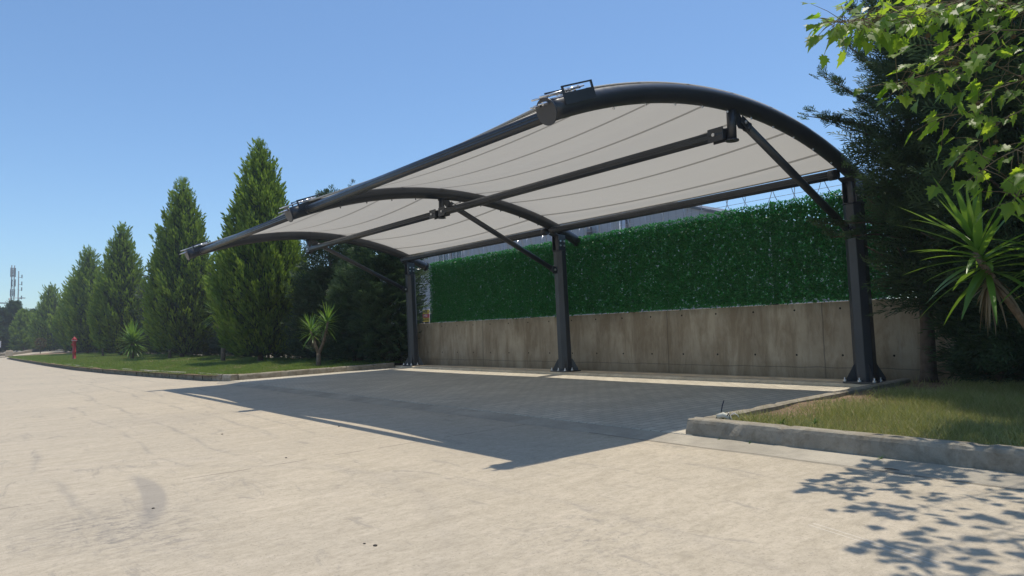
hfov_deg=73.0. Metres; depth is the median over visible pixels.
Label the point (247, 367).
grass
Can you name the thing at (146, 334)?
cypress tree
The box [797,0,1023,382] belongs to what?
cypress tree
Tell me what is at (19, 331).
tree
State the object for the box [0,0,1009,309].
sky
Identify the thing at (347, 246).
cypress tree
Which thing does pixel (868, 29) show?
plane tree
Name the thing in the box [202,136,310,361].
thuja tree
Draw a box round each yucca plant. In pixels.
[95,341,110,355]
[110,319,149,358]
[160,342,177,357]
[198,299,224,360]
[294,304,343,365]
[899,177,1023,332]
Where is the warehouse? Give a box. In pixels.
[328,202,884,322]
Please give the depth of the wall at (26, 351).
63.94 m
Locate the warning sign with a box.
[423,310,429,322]
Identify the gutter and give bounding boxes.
[136,374,1023,489]
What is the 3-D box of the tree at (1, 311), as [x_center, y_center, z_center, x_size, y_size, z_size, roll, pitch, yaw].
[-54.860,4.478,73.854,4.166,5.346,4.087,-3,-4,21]
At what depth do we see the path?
63.14 m
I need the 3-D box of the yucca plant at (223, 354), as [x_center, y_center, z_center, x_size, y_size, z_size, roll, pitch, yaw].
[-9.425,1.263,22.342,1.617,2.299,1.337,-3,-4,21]
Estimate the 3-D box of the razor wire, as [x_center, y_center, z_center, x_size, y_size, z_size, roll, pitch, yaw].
[2.841,-1.121,10.256,0.294,0.460,21.807,2,-5,-39]
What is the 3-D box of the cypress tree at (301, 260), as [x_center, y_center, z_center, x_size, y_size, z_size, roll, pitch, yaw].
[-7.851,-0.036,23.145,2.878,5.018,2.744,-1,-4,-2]
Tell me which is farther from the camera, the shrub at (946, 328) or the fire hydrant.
the fire hydrant
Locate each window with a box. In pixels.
[438,254,448,263]
[450,251,462,259]
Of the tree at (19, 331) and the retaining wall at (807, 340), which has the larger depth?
the tree at (19, 331)
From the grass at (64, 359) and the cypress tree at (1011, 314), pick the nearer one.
the cypress tree at (1011, 314)
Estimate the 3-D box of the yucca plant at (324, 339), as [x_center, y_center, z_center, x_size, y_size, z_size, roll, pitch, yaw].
[-4.651,1.095,16.708,1.184,1.660,1.217,2,-5,-39]
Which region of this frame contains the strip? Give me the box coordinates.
[395,365,843,382]
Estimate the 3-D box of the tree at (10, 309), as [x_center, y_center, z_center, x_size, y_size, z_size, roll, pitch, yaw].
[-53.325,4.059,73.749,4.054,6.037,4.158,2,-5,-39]
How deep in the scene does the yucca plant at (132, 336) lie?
29.18 m
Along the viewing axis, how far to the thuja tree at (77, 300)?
46.98 m
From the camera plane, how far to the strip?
10.16 m
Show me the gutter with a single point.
(978, 476)
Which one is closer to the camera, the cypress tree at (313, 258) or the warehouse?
the cypress tree at (313, 258)
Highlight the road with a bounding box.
[0,357,1023,575]
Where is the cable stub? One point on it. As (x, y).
(725, 415)
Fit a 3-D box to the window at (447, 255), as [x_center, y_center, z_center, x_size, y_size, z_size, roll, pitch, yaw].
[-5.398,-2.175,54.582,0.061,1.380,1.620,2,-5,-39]
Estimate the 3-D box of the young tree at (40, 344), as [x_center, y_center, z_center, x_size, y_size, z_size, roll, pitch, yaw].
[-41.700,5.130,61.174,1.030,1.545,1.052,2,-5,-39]
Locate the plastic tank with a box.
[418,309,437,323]
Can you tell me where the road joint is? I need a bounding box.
[589,432,1021,489]
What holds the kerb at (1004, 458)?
on the ground at (151, 353)
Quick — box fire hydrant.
[71,337,76,358]
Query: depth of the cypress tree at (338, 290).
17.18 m
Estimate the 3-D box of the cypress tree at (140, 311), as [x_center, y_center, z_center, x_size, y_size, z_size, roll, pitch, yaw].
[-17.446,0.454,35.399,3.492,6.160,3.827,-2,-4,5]
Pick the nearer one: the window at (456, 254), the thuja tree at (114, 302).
the thuja tree at (114, 302)
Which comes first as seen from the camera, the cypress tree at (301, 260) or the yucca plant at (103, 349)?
the cypress tree at (301, 260)
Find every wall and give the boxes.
[0,349,63,355]
[364,297,1016,381]
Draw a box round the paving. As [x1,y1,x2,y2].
[234,367,854,435]
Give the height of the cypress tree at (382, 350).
2.944 m
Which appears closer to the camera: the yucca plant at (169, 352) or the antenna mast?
the yucca plant at (169, 352)
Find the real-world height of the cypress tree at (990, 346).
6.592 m
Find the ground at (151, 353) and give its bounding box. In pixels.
[0,351,293,357]
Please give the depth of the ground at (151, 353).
58.33 m
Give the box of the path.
[0,350,60,356]
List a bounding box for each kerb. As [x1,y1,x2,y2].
[9,354,237,380]
[238,363,393,379]
[686,417,1023,473]
[704,378,910,417]
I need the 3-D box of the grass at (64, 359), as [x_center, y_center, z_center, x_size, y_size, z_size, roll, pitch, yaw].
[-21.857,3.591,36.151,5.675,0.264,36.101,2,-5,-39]
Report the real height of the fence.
1.412 m
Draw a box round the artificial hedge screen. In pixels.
[428,185,950,322]
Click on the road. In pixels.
(95, 467)
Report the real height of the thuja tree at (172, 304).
7.593 m
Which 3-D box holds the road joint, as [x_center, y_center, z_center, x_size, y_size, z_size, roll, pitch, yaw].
[3.736,0.824,1.709,0.040,0.001,9.920,2,-5,-39]
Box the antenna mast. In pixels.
[10,265,15,300]
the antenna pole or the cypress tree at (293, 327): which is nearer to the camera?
the cypress tree at (293, 327)
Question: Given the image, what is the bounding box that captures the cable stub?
[716,400,738,419]
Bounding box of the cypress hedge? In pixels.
[59,244,352,358]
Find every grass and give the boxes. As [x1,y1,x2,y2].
[7,352,264,367]
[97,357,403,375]
[716,375,1023,446]
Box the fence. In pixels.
[393,189,940,323]
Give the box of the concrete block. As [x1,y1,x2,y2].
[5,350,12,356]
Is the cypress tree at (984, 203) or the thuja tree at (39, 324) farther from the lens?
the thuja tree at (39, 324)
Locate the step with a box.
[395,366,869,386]
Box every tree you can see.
[0,299,30,350]
[0,306,9,349]
[0,316,10,352]
[5,308,35,350]
[25,282,63,350]
[34,338,46,352]
[48,268,79,352]
[57,244,102,352]
[85,221,147,355]
[132,245,157,349]
[138,176,214,356]
[138,281,179,354]
[200,261,246,356]
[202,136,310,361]
[254,240,306,357]
[279,266,347,360]
[282,184,346,359]
[302,179,386,361]
[313,263,384,363]
[340,245,431,366]
[352,251,424,364]
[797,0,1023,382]
[802,0,1023,224]
[873,0,1023,376]
[898,2,1023,381]
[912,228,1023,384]
[996,266,1023,380]
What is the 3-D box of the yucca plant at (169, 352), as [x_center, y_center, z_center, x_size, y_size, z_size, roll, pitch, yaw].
[-13.385,2.450,27.063,0.860,1.006,0.872,2,-5,-39]
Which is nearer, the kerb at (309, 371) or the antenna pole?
the kerb at (309, 371)
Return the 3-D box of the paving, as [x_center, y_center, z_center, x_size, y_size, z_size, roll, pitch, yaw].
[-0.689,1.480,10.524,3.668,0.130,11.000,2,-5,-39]
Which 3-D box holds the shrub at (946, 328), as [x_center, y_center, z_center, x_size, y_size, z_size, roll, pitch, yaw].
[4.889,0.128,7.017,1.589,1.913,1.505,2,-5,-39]
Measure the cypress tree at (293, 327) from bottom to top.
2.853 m
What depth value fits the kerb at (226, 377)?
16.80 m
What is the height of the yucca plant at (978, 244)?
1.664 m
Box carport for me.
[181,79,888,383]
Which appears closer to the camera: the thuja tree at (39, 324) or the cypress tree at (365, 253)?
the cypress tree at (365, 253)
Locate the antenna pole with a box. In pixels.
[16,271,22,351]
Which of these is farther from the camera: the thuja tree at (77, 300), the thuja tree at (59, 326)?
the thuja tree at (59, 326)
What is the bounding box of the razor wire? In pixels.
[424,166,885,264]
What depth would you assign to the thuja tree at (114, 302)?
37.09 m

